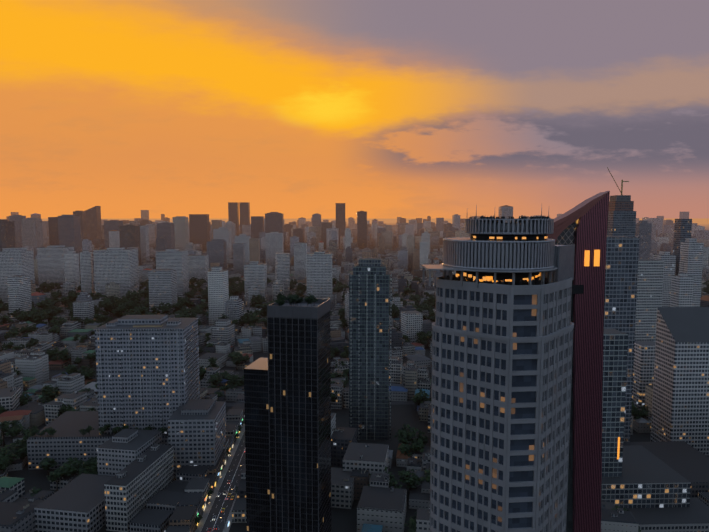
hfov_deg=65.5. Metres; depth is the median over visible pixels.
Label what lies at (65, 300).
tree
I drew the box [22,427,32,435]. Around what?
tree
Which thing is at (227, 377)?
tree
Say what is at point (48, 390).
tree
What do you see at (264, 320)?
tree
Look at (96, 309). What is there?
tree
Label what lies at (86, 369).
tree
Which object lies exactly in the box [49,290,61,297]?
tree
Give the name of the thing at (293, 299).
roof tree
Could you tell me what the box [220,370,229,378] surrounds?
tree
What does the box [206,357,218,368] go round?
tree
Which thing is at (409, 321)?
buildings
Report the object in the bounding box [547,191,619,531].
red sail tower
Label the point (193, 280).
tree
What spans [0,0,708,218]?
sky
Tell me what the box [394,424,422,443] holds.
tree
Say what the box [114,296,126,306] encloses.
tree
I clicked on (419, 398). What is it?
tree
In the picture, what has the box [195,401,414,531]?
street
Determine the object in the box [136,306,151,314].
tree
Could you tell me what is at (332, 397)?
tree
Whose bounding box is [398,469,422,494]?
tree
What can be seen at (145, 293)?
tree
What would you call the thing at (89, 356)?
tree
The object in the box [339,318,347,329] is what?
tree
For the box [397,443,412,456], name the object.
tree
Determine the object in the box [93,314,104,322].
tree
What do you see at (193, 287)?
tree
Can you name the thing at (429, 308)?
tree
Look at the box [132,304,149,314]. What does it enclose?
tree
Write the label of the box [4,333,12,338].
tree
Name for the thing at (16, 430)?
tree
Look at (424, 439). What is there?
tree
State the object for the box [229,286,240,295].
tree
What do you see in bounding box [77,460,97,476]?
tree
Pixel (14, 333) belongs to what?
tree
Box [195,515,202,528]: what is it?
tree
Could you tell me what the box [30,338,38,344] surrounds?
tree
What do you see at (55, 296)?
tree
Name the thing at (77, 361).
tree
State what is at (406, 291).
tree
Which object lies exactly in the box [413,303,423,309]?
tree
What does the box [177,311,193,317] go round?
tree
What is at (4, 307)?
tree
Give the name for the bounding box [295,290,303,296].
tree
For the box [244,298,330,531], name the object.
dark glass tower
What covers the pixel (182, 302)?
tree
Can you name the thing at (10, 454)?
tree
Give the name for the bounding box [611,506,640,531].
tree
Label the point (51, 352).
tree
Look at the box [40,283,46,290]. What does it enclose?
tree
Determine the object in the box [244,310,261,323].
tree
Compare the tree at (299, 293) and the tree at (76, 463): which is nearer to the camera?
the tree at (76, 463)
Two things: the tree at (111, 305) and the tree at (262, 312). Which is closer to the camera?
the tree at (262, 312)
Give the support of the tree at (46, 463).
on the ground
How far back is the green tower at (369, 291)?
477.81 m
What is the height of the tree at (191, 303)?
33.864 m
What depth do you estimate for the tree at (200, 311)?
987.97 m
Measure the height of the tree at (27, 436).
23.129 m
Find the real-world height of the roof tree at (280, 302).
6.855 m
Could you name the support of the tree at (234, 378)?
on the ground
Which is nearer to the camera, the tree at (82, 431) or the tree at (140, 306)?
the tree at (82, 431)
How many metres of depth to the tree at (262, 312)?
995.45 m
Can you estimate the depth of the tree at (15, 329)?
871.96 m
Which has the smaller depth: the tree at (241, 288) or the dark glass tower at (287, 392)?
the dark glass tower at (287, 392)
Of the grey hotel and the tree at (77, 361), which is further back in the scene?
the tree at (77, 361)
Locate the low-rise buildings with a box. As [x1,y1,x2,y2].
[34,429,210,531]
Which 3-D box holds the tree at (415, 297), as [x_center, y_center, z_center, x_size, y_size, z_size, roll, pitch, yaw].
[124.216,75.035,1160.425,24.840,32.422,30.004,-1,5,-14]
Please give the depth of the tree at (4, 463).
406.16 m
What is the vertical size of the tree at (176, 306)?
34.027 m
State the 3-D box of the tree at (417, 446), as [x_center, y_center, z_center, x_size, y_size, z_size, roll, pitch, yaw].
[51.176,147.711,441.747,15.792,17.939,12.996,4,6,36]
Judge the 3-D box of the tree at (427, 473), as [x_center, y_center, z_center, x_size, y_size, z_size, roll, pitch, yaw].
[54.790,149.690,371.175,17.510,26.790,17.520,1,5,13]
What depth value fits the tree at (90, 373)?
633.09 m
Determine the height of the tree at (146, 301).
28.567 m
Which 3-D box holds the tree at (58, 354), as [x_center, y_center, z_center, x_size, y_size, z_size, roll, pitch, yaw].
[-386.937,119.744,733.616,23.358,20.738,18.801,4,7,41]
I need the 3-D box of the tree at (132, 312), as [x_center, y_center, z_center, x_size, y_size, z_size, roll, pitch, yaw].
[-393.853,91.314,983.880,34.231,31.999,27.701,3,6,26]
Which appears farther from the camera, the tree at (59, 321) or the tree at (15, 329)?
the tree at (59, 321)
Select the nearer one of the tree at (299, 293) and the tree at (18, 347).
the tree at (18, 347)
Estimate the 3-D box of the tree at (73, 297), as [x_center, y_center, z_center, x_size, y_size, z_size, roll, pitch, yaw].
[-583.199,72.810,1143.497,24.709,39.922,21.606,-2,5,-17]
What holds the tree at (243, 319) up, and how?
on the ground
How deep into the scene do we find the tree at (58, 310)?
1028.75 m
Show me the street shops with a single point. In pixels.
(189, 507)
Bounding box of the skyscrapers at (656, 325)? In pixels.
[0,167,708,531]
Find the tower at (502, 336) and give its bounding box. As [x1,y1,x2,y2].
[421,205,574,531]
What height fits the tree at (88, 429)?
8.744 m
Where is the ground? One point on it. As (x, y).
(343, 519)
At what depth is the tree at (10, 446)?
425.85 m
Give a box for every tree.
[0,303,8,312]
[0,315,13,323]
[0,405,7,413]
[0,420,12,444]
[0,444,13,452]
[0,448,18,462]
[0,455,10,472]
[2,343,11,349]
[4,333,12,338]
[6,422,24,437]
[7,330,19,337]
[9,420,19,433]
[10,308,23,316]
[10,326,21,331]
[11,344,25,349]
[14,443,26,456]
[14,448,26,457]
[15,311,33,321]
[19,392,32,404]
[20,431,30,442]
[22,324,37,332]
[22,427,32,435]
[25,342,33,348]
[29,307,48,315]
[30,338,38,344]
[31,487,40,496]
[32,310,48,319]
[36,302,50,311]
[39,457,57,474]
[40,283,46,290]
[40,297,54,307]
[40,385,58,402]
[41,387,58,395]
[44,282,55,289]
[45,347,58,356]
[46,348,55,360]
[46,466,67,490]
[48,316,65,327]
[48,325,58,332]
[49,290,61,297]
[49,428,56,436]
[51,294,59,303]
[52,282,61,288]
[53,305,63,314]
[56,348,69,357]
[57,403,72,414]
[57,457,89,476]
[58,349,70,361]
[59,296,70,308]
[61,365,76,374]
[67,292,77,300]
[70,317,84,322]
[72,334,79,340]
[74,356,81,368]
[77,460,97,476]
[79,364,95,378]
[79,429,85,435]
[81,369,96,379]
[84,351,95,366]
[85,426,93,435]
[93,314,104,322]
[94,305,99,313]
[99,314,110,323]
[101,299,117,316]
[109,295,118,302]
[113,427,120,433]
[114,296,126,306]
[121,299,137,312]
[125,293,140,303]
[128,308,140,314]
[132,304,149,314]
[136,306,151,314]
[140,298,148,304]
[141,290,148,297]
[150,305,157,313]
[157,302,172,313]
[171,302,183,311]
[175,311,188,317]
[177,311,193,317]
[178,299,188,309]
[183,297,193,306]
[184,291,193,297]
[189,277,198,284]
[189,284,197,291]
[192,307,206,315]
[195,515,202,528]
[199,368,205,378]
[201,292,207,302]
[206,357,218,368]
[206,373,222,385]
[212,392,223,400]
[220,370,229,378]
[225,374,232,382]
[227,375,239,385]
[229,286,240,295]
[231,354,243,369]
[231,355,240,369]
[234,315,246,325]
[236,285,244,298]
[237,376,243,385]
[241,354,249,362]
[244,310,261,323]
[245,313,261,324]
[251,295,262,304]
[258,306,266,318]
[260,317,266,326]
[273,298,284,305]
[277,293,287,301]
[289,296,298,305]
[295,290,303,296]
[297,283,306,291]
[304,295,312,305]
[308,294,315,300]
[331,347,339,354]
[331,372,339,377]
[331,392,336,401]
[332,284,345,293]
[338,373,347,381]
[339,308,344,317]
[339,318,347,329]
[340,352,348,357]
[342,346,348,353]
[387,473,401,488]
[389,304,398,317]
[389,305,398,315]
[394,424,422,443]
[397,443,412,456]
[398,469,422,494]
[401,287,411,295]
[402,335,410,341]
[404,512,416,531]
[408,439,424,452]
[409,294,420,300]
[411,389,430,404]
[411,432,427,444]
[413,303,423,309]
[415,335,424,342]
[423,304,433,311]
[423,331,431,346]
[424,469,429,479]
[427,311,434,321]
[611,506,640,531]
[631,405,640,418]
[637,409,649,417]
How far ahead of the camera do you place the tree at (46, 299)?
1086.94 m
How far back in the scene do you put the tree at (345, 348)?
744.91 m
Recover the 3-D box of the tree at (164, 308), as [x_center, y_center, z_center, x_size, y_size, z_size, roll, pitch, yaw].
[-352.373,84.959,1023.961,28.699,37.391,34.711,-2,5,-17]
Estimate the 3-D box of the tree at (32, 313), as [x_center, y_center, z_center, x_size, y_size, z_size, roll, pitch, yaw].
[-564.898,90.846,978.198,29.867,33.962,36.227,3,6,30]
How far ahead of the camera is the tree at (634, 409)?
507.05 m
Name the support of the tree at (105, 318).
on the ground
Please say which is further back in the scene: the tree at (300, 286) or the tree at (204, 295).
the tree at (300, 286)
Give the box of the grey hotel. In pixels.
[27,315,225,479]
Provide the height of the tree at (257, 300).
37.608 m
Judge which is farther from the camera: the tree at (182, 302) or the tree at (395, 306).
the tree at (182, 302)
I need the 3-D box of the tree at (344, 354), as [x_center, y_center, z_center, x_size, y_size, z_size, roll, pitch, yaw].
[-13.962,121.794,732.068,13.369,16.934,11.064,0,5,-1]
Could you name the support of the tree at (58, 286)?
on the ground
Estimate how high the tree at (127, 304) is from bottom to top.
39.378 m
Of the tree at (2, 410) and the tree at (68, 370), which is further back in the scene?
the tree at (68, 370)
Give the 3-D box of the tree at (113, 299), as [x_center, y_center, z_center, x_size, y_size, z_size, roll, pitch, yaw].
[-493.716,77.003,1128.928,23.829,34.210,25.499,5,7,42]
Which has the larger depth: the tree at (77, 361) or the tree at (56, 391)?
the tree at (77, 361)
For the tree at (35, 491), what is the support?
on the ground
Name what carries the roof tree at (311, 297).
on the dark glass tower at (287, 392)
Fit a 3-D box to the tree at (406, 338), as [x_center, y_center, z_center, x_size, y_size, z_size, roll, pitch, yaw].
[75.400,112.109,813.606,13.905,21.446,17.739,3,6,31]
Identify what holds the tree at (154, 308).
on the ground
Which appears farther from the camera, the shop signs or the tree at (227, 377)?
the tree at (227, 377)
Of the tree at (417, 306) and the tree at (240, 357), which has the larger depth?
the tree at (417, 306)
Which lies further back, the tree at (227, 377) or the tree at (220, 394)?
the tree at (227, 377)
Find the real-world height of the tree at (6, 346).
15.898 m
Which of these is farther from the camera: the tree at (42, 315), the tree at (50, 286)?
the tree at (50, 286)
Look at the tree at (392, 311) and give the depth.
961.30 m
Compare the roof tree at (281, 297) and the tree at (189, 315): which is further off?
the tree at (189, 315)
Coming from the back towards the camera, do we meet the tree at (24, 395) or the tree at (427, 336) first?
the tree at (427, 336)
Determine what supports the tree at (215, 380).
on the ground
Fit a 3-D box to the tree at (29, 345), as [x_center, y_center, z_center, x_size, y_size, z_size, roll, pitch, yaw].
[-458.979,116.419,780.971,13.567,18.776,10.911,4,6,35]
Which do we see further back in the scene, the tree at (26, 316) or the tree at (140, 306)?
the tree at (140, 306)
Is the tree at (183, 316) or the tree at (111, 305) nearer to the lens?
the tree at (183, 316)
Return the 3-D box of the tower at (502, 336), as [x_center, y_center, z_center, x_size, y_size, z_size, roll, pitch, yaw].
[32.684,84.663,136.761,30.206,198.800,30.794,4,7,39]
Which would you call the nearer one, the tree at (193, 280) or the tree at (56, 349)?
the tree at (56, 349)
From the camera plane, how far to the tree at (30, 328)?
876.09 m
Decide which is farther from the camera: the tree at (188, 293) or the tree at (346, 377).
the tree at (188, 293)
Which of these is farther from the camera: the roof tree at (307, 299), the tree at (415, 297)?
the tree at (415, 297)
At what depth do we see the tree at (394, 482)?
374.07 m
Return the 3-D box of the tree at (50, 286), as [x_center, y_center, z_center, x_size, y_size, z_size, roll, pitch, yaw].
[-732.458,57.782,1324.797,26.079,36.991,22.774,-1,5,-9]
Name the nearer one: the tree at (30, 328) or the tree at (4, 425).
the tree at (4, 425)
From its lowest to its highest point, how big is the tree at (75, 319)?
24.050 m
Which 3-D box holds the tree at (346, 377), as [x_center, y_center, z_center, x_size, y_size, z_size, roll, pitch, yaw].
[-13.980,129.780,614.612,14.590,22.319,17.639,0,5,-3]
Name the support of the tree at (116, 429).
on the grey hotel
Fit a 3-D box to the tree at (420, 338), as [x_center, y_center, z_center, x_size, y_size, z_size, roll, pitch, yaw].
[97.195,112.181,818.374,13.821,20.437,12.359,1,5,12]
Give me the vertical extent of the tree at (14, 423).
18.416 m
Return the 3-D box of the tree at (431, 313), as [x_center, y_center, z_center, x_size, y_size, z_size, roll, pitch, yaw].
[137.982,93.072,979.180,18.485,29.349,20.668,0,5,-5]
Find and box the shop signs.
[197,419,242,526]
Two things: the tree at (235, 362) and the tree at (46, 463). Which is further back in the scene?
the tree at (235, 362)
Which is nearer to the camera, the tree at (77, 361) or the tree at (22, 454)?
the tree at (22, 454)
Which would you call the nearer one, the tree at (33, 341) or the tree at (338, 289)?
the tree at (33, 341)
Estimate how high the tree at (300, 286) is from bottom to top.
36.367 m
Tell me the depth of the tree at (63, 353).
713.82 m
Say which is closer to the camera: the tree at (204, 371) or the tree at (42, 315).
the tree at (204, 371)
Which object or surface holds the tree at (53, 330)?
on the ground
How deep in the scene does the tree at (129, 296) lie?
1097.49 m
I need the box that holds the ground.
[0,218,708,531]
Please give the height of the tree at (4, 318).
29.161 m
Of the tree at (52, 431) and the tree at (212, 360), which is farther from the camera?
the tree at (212, 360)
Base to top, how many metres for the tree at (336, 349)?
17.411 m
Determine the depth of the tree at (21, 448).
434.65 m
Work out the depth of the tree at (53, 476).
391.62 m
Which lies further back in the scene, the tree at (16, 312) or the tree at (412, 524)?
the tree at (16, 312)
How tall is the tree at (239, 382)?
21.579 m
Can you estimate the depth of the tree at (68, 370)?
636.02 m
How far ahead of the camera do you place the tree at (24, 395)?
546.84 m
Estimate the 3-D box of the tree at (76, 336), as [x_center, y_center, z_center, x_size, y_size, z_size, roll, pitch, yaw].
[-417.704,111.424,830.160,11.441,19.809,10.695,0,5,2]
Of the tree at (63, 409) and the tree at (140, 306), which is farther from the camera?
the tree at (140, 306)
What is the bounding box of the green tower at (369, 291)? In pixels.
[349,258,391,439]
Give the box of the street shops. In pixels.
[166,394,246,531]
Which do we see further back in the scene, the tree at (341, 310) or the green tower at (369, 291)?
the tree at (341, 310)
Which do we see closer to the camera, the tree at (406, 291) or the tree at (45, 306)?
the tree at (45, 306)
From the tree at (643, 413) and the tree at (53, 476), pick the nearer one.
the tree at (53, 476)
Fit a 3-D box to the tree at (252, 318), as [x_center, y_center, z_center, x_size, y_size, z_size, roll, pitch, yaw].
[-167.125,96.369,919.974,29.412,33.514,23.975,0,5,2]
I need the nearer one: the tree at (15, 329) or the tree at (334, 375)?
the tree at (334, 375)

